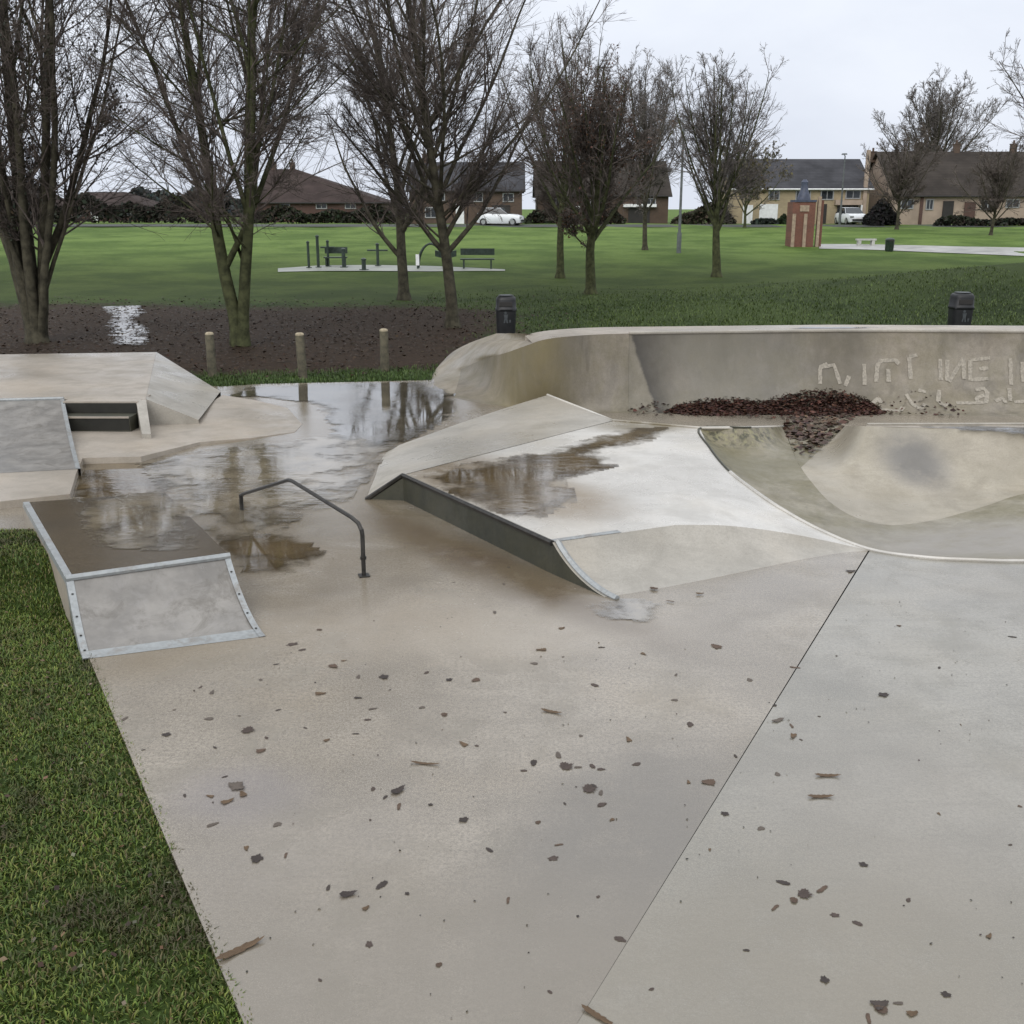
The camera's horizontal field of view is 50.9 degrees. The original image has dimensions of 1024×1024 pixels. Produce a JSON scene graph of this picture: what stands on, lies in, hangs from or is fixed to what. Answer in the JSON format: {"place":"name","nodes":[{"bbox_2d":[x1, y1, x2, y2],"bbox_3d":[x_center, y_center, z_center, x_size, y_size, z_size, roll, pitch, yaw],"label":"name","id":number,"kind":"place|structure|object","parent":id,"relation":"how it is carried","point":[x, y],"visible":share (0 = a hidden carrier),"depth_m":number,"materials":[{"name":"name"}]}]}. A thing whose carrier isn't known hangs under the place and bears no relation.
{"place":"outdoors","nodes":[
{"label":"outdoors","id":0,"kind":"place"},
{"bbox_2d":[0,528,251,1023],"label":"grass","id":1,"kind":"structure","parent":0,"point":[8,812],"depth_m":5.27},
{"bbox_2d":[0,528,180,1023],"bbox_3d":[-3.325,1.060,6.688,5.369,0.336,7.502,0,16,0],"label":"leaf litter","id":2,"kind":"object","parent":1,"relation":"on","point":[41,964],"visible":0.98,"depth_m":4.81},
{"bbox_2d":[191,342,469,386],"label":"grass","id":3,"kind":"structure","parent":0,"point":[261,380],"depth_m":19.69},
{"bbox_2d":[278,265,504,271],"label":"path","id":4,"kind":"structure","parent":0,"point":[372,268],"depth_m":50.48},
{"bbox_2d":[306,241,311,267],"bbox_3d":[-9.646,-12.161,50.913,0.262,1.325,0.262,0,16,0],"label":"play post","id":5,"kind":"object","parent":4,"relation":"on","point":[308,256],"visible":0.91,"depth_m":50.89,"materials":[{"name":"green metal"}]},
{"bbox_2d":[315,235,320,267],"bbox_3d":[-9.266,-12.402,51.277,0.306,1.587,0.306,0,16,0],"label":"play post","id":6,"kind":"object","parent":4,"relation":"on","point":[317,250],"visible":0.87,"depth_m":51.22,"materials":[{"name":"green metal"}]},
{"bbox_2d":[320,240,334,266],"bbox_3d":[-8.897,-12.469,51.953,0.700,1.326,0.262,0,16,0],"label":"play post","id":7,"kind":"object","parent":4,"relation":"on","point":[327,247],"visible":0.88,"depth_m":51.86,"materials":[{"name":"green metal"}]},
{"bbox_2d":[323,247,347,265],"bbox_3d":[-8.546,-12.350,52.100,1.100,0.940,0.475,0,16,0],"label":"park bench","id":8,"kind":"object","parent":4,"relation":"on","point":[335,250],"visible":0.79,"depth_m":52.17,"materials":[{"name":"green metal"}]},
{"bbox_2d":[341,248,346,267],"bbox_3d":[-8.076,-12.160,51.558,0.393,0.989,0.393,0,16,0],"label":"play post","id":9,"kind":"object","parent":4,"relation":"on","point":[343,258],"visible":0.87,"depth_m":51.48,"materials":[{"name":"green metal"}]},
{"bbox_2d":[367,243,387,265],"bbox_3d":[-6.522,-12.463,52.174,1.000,1.163,0.306,0,16,0],"label":"play post","id":10,"kind":"object","parent":4,"relation":"on","point":[377,249],"visible":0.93,"depth_m":52.11,"materials":[{"name":"green metal"}]},
{"bbox_2d":[416,243,440,268],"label":"climbing arch","id":11,"kind":"structure","parent":4,"relation":"on","point":[418,257],"depth_m":50.34,"materials":[{"name":"green metal"}]},
{"bbox_2d":[435,250,455,257],"bbox_3d":[-3.131,-11.963,50.890,1.000,0.839,0.240,0,16,0],"label":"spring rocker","id":12,"kind":"object","parent":4,"relation":"on","point":[437,253],"visible":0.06,"depth_m":50.71,"materials":[{"name":"green metal"}]},
{"bbox_2d":[460,248,494,268],"bbox_3d":[-1.623,-11.880,50.461,1.600,0.940,0.475,0,16,0],"label":"park bench","id":13,"kind":"object","parent":4,"relation":"on","point":[477,251],"visible":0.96,"depth_m":50.53,"materials":[{"name":"green metal"}]},
{"bbox_2d":[0,378,1023,1023],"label":"concrete slab","id":14,"kind":"structure","parent":0,"point":[316,796],"depth_m":6.23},
{"bbox_2d":[0,397,80,472],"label":"kicker ramp","id":15,"kind":"structure","parent":14,"relation":"on","point":[35,434],"depth_m":13.82,"materials":[{"name":"concrete"}]},
{"bbox_2d":[0,352,220,438],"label":"stair block","id":16,"kind":"structure","parent":14,"relation":"on","point":[121,392],"depth_m":16.45,"materials":[{"name":"concrete"}]},
{"bbox_2d":[73,463,171,498],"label":"water","id":17,"kind":"structure","parent":14,"relation":"on","point":[114,479],"depth_m":12.21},
{"bbox_2d":[23,493,264,660],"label":"launch ramp","id":18,"kind":"structure","parent":14,"relation":"on","point":[119,601],"depth_m":8.12,"materials":[{"name":"concrete"}]},
{"bbox_2d":[70,492,193,549],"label":"water","id":19,"kind":"structure","parent":18,"relation":"on","point":[143,521],"depth_m":9.45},
{"bbox_2d":[0,395,301,508],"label":"terrace","id":20,"kind":"structure","parent":14,"relation":"on","point":[224,418],"depth_m":14.19,"materials":[{"name":"concrete"}]},
{"bbox_2d":[228,781,244,789],"bbox_3d":[-1.492,1.473,5.783,0.106,0.007,0.093,-5,16,-16],"label":"fallen leaf","id":21,"kind":"object","parent":14,"relation":"on","point":[235,785],"visible":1,"depth_m":5.79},
{"bbox_2d":[215,935,264,958],"bbox_3d":[-1.153,1.831,4.499,0.258,0.018,0.045,-14,21,-41],"label":"fallen leaf","id":22,"kind":"object","parent":14,"relation":"on","point":[237,950],"visible":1,"depth_m":4.51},
{"bbox_2d":[251,853,263,861],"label":"fallen leaf","id":23,"kind":"object","parent":14,"relation":"on","point":[257,857],"visible":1,"depth_m":5.14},
{"bbox_2d":[134,434,396,539],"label":"water","id":24,"kind":"structure","parent":14,"relation":"on","point":[244,469],"depth_m":12.46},
{"bbox_2d":[218,534,325,572],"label":"water","id":25,"kind":"structure","parent":14,"relation":"on","point":[283,552],"depth_m":9.75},
{"bbox_2d":[239,478,369,577],"bbox_3d":[-1.987,-0.004,9.990,0.114,0.602,2.610,-11,19,-35],"label":"grind rail","id":26,"kind":"object","parent":14,"relation":"on","point":[363,574],"visible":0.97,"depth_m":9.36,"materials":[{"name":"metal"}]},
{"bbox_2d":[226,382,455,445],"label":"water","id":27,"kind":"structure","parent":14,"relation":"on","point":[377,413],"depth_m":16.87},
{"bbox_2d":[339,890,356,896],"bbox_3d":[-0.758,1.728,4.868,0.113,0.014,0.046,0,16,0],"label":"fallen leaf","id":28,"kind":"object","parent":14,"relation":"on","point":[345,893],"visible":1,"depth_m":4.87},
{"bbox_2d":[391,785,404,792],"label":"fallen leaf","id":29,"kind":"object","parent":14,"relation":"on","point":[399,789],"visible":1,"depth_m":5.74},
{"bbox_2d":[559,762,573,769],"bbox_3d":[0.280,1.420,5.970,0.089,0.006,0.164,13,21,39],"label":"fallen leaf","id":30,"kind":"object","parent":14,"relation":"on","point":[564,765],"visible":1,"depth_m":6.00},
{"bbox_2d":[583,784,597,791],"bbox_3d":[0.385,1.484,5.747,0.164,0.006,0.089,-8,18,-27],"label":"fallen leaf","id":31,"kind":"object","parent":14,"relation":"on","point":[588,787],"visible":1,"depth_m":5.76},
{"bbox_2d":[365,394,867,599],"bbox_3d":[1.108,-0.482,12.269,5.538,0.439,7.842,0,16,0],"label":"funbox","id":32,"kind":"object","parent":14,"relation":"on","point":[672,504],"visible":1,"depth_m":10.33,"materials":[{"name":"concrete"}]},
{"bbox_2d":[436,427,667,515],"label":"water","id":33,"kind":"structure","parent":32,"relation":"on","point":[518,484],"depth_m":11.28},
{"bbox_2d":[599,598,656,620],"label":"water","id":34,"kind":"structure","parent":14,"relation":"on","point":[633,608],"depth_m":8.30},
{"bbox_2d":[701,779,714,784],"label":"fallen leaf","id":35,"kind":"object","parent":14,"relation":"on","point":[709,781],"visible":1,"depth_m":5.83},
{"bbox_2d":[431,325,1023,415],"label":"quarter pipe","id":36,"kind":"object","parent":14,"relation":"on","point":[973,370],"visible":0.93,"depth_m":16.66,"materials":[{"name":"concrete"}]},
{"bbox_2d":[797,327,867,328],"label":"water","id":37,"kind":"structure","parent":36,"relation":"on","point":[828,327],"depth_m":17.26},
{"bbox_2d":[628,388,965,417],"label":"leaf litter","id":38,"kind":"object","parent":14,"relation":"on","point":[749,408],"visible":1,"depth_m":16.35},
{"bbox_2d":[697,423,1023,561],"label":"skate bowl","id":39,"kind":"object","parent":14,"relation":"on","point":[941,491],"visible":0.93,"depth_m":12.48,"materials":[{"name":"concrete"}]},
{"bbox_2d":[782,413,854,455],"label":"leaf litter","id":40,"kind":"object","parent":39,"relation":"on","point":[800,433],"visible":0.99,"depth_m":15.04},
{"bbox_2d":[924,425,1023,433],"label":"water","id":41,"kind":"structure","parent":39,"relation":"on","point":[1015,430],"depth_m":13.12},
{"bbox_2d":[0,209,1023,1023],"bbox_3d":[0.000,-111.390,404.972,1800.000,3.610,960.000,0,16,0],"label":"ground","id":42,"kind":"structure","parent":0,"point":[146,269],"depth_m":34.66,"materials":[{"name":"green plant"}]},
{"bbox_2d":[13,192,209,222],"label":"hedge","id":43,"kind":"object","parent":42,"relation":"on","point":[152,217],"visible":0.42,"depth_m":101.58,"materials":[{"name":"green plant"}]},
{"bbox_2d":[56,192,168,221],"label":"brick house","id":44,"kind":"structure","parent":42,"relation":"on","point":[132,198],"depth_m":116.56,"materials":[{"name":"red tile"}]},
{"bbox_2d":[0,0,225,343],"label":"bare tree","id":45,"kind":"object","parent":42,"relation":"on","point":[31,276],"visible":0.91,"depth_m":23.59,"materials":[{"name":"brown plant"}]},
{"bbox_2d":[103,305,148,344],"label":"water","id":46,"kind":"structure","parent":42,"relation":"on","point":[123,314],"depth_m":28.29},
{"bbox_2d":[131,186,242,216],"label":"distant wood","id":47,"kind":"object","parent":42,"relation":"on","point":[152,195],"visible":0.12,"depth_m":161.77,"materials":[{"name":"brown plant"}]},
{"bbox_2d":[205,332,216,376],"bbox_3d":[-5.579,-2.878,19.927,0.169,0.916,0.169,0,16,0],"label":"wooden bollard","id":48,"kind":"object","parent":42,"relation":"on","point":[210,354],"visible":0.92,"depth_m":19.85,"materials":[{"name":"brown wood"}]},
{"bbox_2d":[52,0,398,346],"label":"bare tree","id":49,"kind":"object","parent":42,"relation":"on","point":[287,44],"visible":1,"depth_m":22.62,"materials":[{"name":"brown plant"}]},
{"bbox_2d":[295,332,306,378],"bbox_3d":[-3.845,-2.806,19.632,0.187,0.943,0.170,0,16,0],"label":"wooden bollard","id":50,"kind":"object","parent":42,"relation":"on","point":[301,354],"visible":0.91,"depth_m":19.55,"materials":[{"name":"brown wood"}]},
{"bbox_2d":[0,291,602,378],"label":"leaf litter","id":51,"kind":"object","parent":42,"relation":"on","point":[195,338],"visible":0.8,"depth_m":26.99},
{"bbox_2d":[254,161,394,221],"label":"brick house","id":52,"kind":"structure","parent":42,"relation":"on","point":[311,189],"depth_m":108.23,"materials":[{"name":"red tile"}]},
{"bbox_2d":[254,204,395,223],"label":"hedge","id":53,"kind":"object","parent":42,"relation":"on","point":[331,215],"visible":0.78,"depth_m":98.90,"materials":[{"name":"green plant"}]},
{"bbox_2d":[359,258,368,269],"bbox_3d":[-6.939,-11.579,50.328,0.436,0.627,0.436,0,16,0],"label":"play post","id":54,"kind":"object","parent":42,"relation":"on","point":[363,260],"visible":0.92,"depth_m":50.24,"materials":[{"name":"green metal"}]},
{"bbox_2d":[379,328,388,371],"bbox_3d":[-2.438,-3.049,20.541,0.169,0.911,0.169,0,16,0],"label":"wooden bollard","id":55,"kind":"object","parent":42,"relation":"on","point":[384,352],"visible":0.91,"depth_m":20.46,"materials":[{"name":"brown wood"}]},
{"bbox_2d":[302,0,503,300],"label":"bare tree","id":56,"kind":"object","parent":42,"relation":"on","point":[403,293],"visible":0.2,"depth_m":35.31,"materials":[{"name":"brown plant"}]},
{"bbox_2d":[405,151,525,223],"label":"brick house","id":57,"kind":"structure","parent":42,"relation":"on","point":[513,209],"depth_m":96.31,"materials":[{"name":"brown brick"}]},
{"bbox_2d":[425,207,435,217],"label":"window","id":58,"kind":"structure","parent":57,"relation":"in","point":[432,215],"depth_m":96.33,"materials":[{"name":"grey glass"}]},
{"bbox_2d":[456,207,463,223],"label":"front door","id":59,"kind":"structure","parent":57,"relation":"in","point":[461,219],"depth_m":96.43,"materials":[{"name":"white paint"}]},
{"bbox_2d":[502,193,513,201],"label":"window","id":60,"kind":"structure","parent":57,"relation":"in","point":[503,194],"depth_m":95.91,"materials":[{"name":"grey glass"}]},
{"bbox_2d":[298,0,633,328],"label":"bare tree","id":61,"kind":"object","parent":42,"relation":"on","point":[466,194],"visible":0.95,"depth_m":26.13,"materials":[{"name":"brown plant"}]},
{"bbox_2d":[495,294,516,333],"bbox_3d":[-0.142,-4.589,25.307,0.505,1.041,0.505,0,16,0],"label":"litter bin","id":62,"kind":"object","parent":42,"relation":"on","point":[505,308],"visible":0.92,"depth_m":25.07,"materials":[{"name":"black plastic"}]},
{"bbox_2d":[476,2,628,277],"bbox_3d":[1.628,-15.253,45.080,6.400,10.883,6.090,3,16,11],"label":"bare tree","id":63,"kind":"object","parent":42,"relation":"on","point":[551,207],"visible":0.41,"depth_m":44.65,"materials":[{"name":"brown plant"}]},
{"bbox_2d":[523,205,626,223],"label":"hedge","id":64,"kind":"object","parent":42,"relation":"on","point":[536,216],"visible":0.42,"depth_m":96.03,"materials":[{"name":"green plant"}]},
{"bbox_2d":[532,161,671,223],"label":"brick house","id":65,"kind":"structure","parent":42,"relation":"on","point":[657,212],"depth_m":100.16,"materials":[{"name":"brick"}]},
{"bbox_2d":[514,42,690,294],"bbox_3d":[3.061,-11.410,36.343,6.329,8.235,5.503,0,16,0],"label":"russet tree","id":66,"kind":"object","parent":42,"relation":"on","point":[596,149],"visible":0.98,"depth_m":35.99,"materials":[{"name":"brown plant"}]},
{"bbox_2d":[597,42,710,249],"bbox_3d":[7.482,-20.519,61.063,8.205,11.188,7.148,0,16,0],"label":"bare tree","id":67,"kind":"object","parent":42,"relation":"on","point":[645,123],"visible":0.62,"depth_m":60.35,"materials":[{"name":"brown plant"}]},
{"bbox_2d":[676,120,684,252],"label":"lamp column","id":68,"kind":"structure","parent":42,"relation":"on","point":[679,238],"depth_m":59.67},
{"bbox_2d":[670,202,736,223],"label":"hedge","id":69,"kind":"object","parent":42,"relation":"on","point":[698,215],"visible":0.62,"depth_m":95.06,"materials":[{"name":"green plant"}]},
{"bbox_2d":[639,42,789,276],"bbox_3d":[8.539,-14.558,45.276,6.145,9.333,6.300,5,17,18],"label":"bare tree","id":70,"kind":"object","parent":42,"relation":"on","point":[713,162],"visible":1,"depth_m":44.52,"materials":[{"name":"brown plant"}]},
{"bbox_2d":[721,135,793,227],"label":"tree","id":71,"kind":"object","parent":42,"relation":"on","point":[757,189],"visible":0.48,"depth_m":85.73,"materials":[{"name":"brown plant"}]},
{"bbox_2d":[750,218,778,224],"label":"hedge","id":72,"kind":"object","parent":42,"relation":"on","point":[756,221],"visible":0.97,"depth_m":92.42,"materials":[{"name":"green plant"}]},
{"bbox_2d":[776,213,786,223],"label":"hedge","id":73,"kind":"object","parent":42,"relation":"on","point":[782,219],"visible":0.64,"depth_m":93.30,"materials":[{"name":"green plant"}]},
{"bbox_2d":[718,148,876,223],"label":"terraced house","id":74,"kind":"structure","parent":42,"relation":"on","point":[824,177],"depth_m":96.26,"materials":[{"name":"beige brick"}]},
{"bbox_2d":[742,205,752,223],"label":"front door","id":75,"kind":"structure","parent":74,"relation":"in","point":[749,217],"depth_m":96.33,"materials":[{"name":"white paint"}]},
{"bbox_2d":[759,204,777,218],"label":"garage door","id":76,"kind":"structure","parent":74,"relation":"in","point":[771,210],"depth_m":96.24,"materials":[{"name":"white paint"}]},
{"bbox_2d":[768,190,779,199],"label":"window","id":77,"kind":"structure","parent":74,"relation":"in","point":[774,191],"depth_m":95.87,"materials":[{"name":"grey glass"}]},
{"bbox_2d":[823,204,826,223],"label":"front door","id":78,"kind":"structure","parent":74,"relation":"in","point":[825,205],"depth_m":96.29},
{"bbox_2d":[820,190,833,199],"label":"window","id":79,"kind":"structure","parent":74,"relation":"in","point":[825,194],"depth_m":95.87,"materials":[{"name":"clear glass"}]},
{"bbox_2d":[845,190,860,198],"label":"window","id":80,"kind":"structure","parent":74,"relation":"in","point":[850,194],"depth_m":95.87,"materials":[{"name":"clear glass"}]},
{"bbox_2d":[785,179,823,246],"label":"brick tower","id":81,"kind":"structure","parent":42,"relation":"on","point":[800,222],"depth_m":64.57,"materials":[{"name":"red brick"}]},
{"bbox_2d":[838,153,846,224],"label":"lamp column","id":82,"kind":"structure","parent":42,"relation":"on","point":[840,211],"depth_m":92.98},
{"bbox_2d":[834,207,864,224],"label":"parked car","id":83,"kind":"object","parent":42,"relation":"on","point":[853,215],"visible":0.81,"depth_m":92.68,"materials":[{"name":"white paint"}]},
{"bbox_2d":[862,198,901,225],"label":"bush","id":84,"kind":"object","parent":42,"relation":"on","point":[881,213],"visible":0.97,"depth_m":89.88,"materials":[{"name":"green plant"}]},
{"bbox_2d":[885,238,894,251],"bbox_3d":[21.687,-15.351,61.736,0.540,0.760,0.528,0,16,0],"label":"litter bin","id":85,"kind":"object","parent":42,"relation":"on","point":[889,244],"visible":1,"depth_m":61.56,"materials":[{"name":"green metal"}]},
{"bbox_2d":[857,121,948,229],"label":"tree","id":86,"kind":"object","parent":42,"relation":"on","point":[902,181],"visible":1,"depth_m":83.33,"materials":[{"name":"brown plant"}]},
{"bbox_2d":[864,63,1016,156],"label":"bare tree","id":87,"kind":"object","parent":42,"relation":"on","point":[935,118],"visible":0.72,"depth_m":114.49,"materials":[{"name":"brown plant"}]},
{"bbox_2d":[868,140,1023,224],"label":"terraced house","id":88,"kind":"structure","parent":42,"relation":"on","point":[938,196],"depth_m":94.68,"materials":[{"name":"brick"}]},
{"bbox_2d":[900,199,913,208],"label":"window","id":89,"kind":"structure","parent":88,"relation":"in","point":[909,202],"depth_m":94.20,"materials":[{"name":"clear glass"}]},
{"bbox_2d":[925,199,933,209],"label":"window","id":90,"kind":"structure","parent":88,"relation":"in","point":[929,205],"depth_m":94.17,"materials":[{"name":"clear glass"}]},
{"bbox_2d":[942,201,953,216],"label":"front door","id":91,"kind":"structure","parent":88,"relation":"in","point":[948,206],"depth_m":94.24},
{"bbox_2d":[963,202,975,217],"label":"garage door","id":92,"kind":"structure","parent":88,"relation":"in","point":[972,214],"depth_m":94.29,"materials":[{"name":"brown wood"}]},
{"bbox_2d":[1005,199,1019,207],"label":"window","id":93,"kind":"structure","parent":88,"relation":"in","point":[1016,200],"depth_m":94.15,"materials":[{"name":"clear glass"}]},
{"bbox_2d":[947,292,974,324],"bbox_3d":[10.463,-4.583,25.101,0.515,1.101,0.515,0,16,0],"label":"litter bin","id":94,"kind":"object","parent":42,"relation":"on","point":[961,306],"visible":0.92,"depth_m":24.86,"materials":[{"name":"black plastic"}]},
{"bbox_2d":[932,214,1023,225],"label":"hedge","id":95,"kind":"object","parent":42,"relation":"on","point":[958,220],"visible":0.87,"depth_m":89.50,"materials":[{"name":"green plant"}]},
{"bbox_2d":[943,137,1023,234],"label":"tree","id":96,"kind":"object","parent":42,"relation":"on","point":[1003,187],"visible":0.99,"depth_m":76.14,"materials":[{"name":"brown plant"}]},
{"bbox_2d":[976,30,1023,158],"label":"bare tree","id":97,"kind":"object","parent":42,"relation":"on","point":[1011,87],"visible":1,"depth_m":44.95,"materials":[{"name":"brown plant"}]},
{"bbox_2d":[0,0,1023,208],"label":"sky","id":98,"kind":"structure","parent":0,"point":[847,59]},
{"bbox_2d":[34,224,1023,226],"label":"road","id":99,"kind":"structure","parent":0,"point":[456,225],"depth_m":89.75,"materials":[{"name":"asphalt"}]},
{"bbox_2d":[477,208,524,225],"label":"parked car","id":100,"kind":"object","parent":99,"relation":"on","point":[511,219],"visible":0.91,"depth_m":89.90,"materials":[{"name":"white paint"}]},
{"bbox_2d":[416,265,1023,357],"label":"grass","id":101,"kind":"structure","parent":0,"point":[738,303],"depth_m":31.39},
{"bbox_2d":[577,551,1023,1023],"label":"concrete slab","id":102,"kind":"structure","parent":0,"point":[688,959],"depth_m":5.28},
{"bbox_2d":[581,1004,612,1023],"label":"fallen leaf","id":103,"kind":"object","parent":102,"relation":"on","point":[592,1012],"visible":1,"depth_m":4.15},
{"bbox_2d":[193,560,1022,1017],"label":"leaf litter","id":104,"kind":"object","parent":102,"relation":"on","point":[687,818],"visible":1,"depth_m":5.42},
{"bbox_2d":[798,888,811,897],"bbox_3d":[1.300,1.731,4.877,0.140,0.005,0.076,-1,16,-3],"label":"fallen leaf","id":105,"kind":"object","parent":102,"relation":"on","point":[803,893],"visible":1,"depth_m":4.88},
{"bbox_2d":[807,794,832,797],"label":"fallen leaf","id":106,"kind":"object","parent":102,"relation":"on","point":[817,796],"visible":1,"depth_m":5.68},
{"bbox_2d":[870,1000,888,1009],"bbox_3d":[1.430,1.923,4.197,0.100,0.005,0.057,-5,17,-17],"label":"fallen leaf","id":107,"kind":"object","parent":102,"relation":"on","point":[881,1003],"visible":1,"depth_m":4.21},
{"bbox_2d":[874,1005,887,1013],"bbox_3d":[1.433,1.931,4.172,0.054,0.006,0.048,4,16,15],"label":"fallen leaf","id":108,"kind":"object","parent":102,"relation":"on","point":[884,1010],"visible":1,"depth_m":4.17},
{"bbox_2d":[819,244,1023,255],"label":"path","id":109,"kind":"structure","parent":0,"point":[975,250],"depth_m":63.49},
{"bbox_2d":[855,239,876,244],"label":"park bench","id":110,"kind":"object","parent":109,"relation":"on","point":[872,241],"visible":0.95,"depth_m":66.74,"materials":[{"name":"concrete"}]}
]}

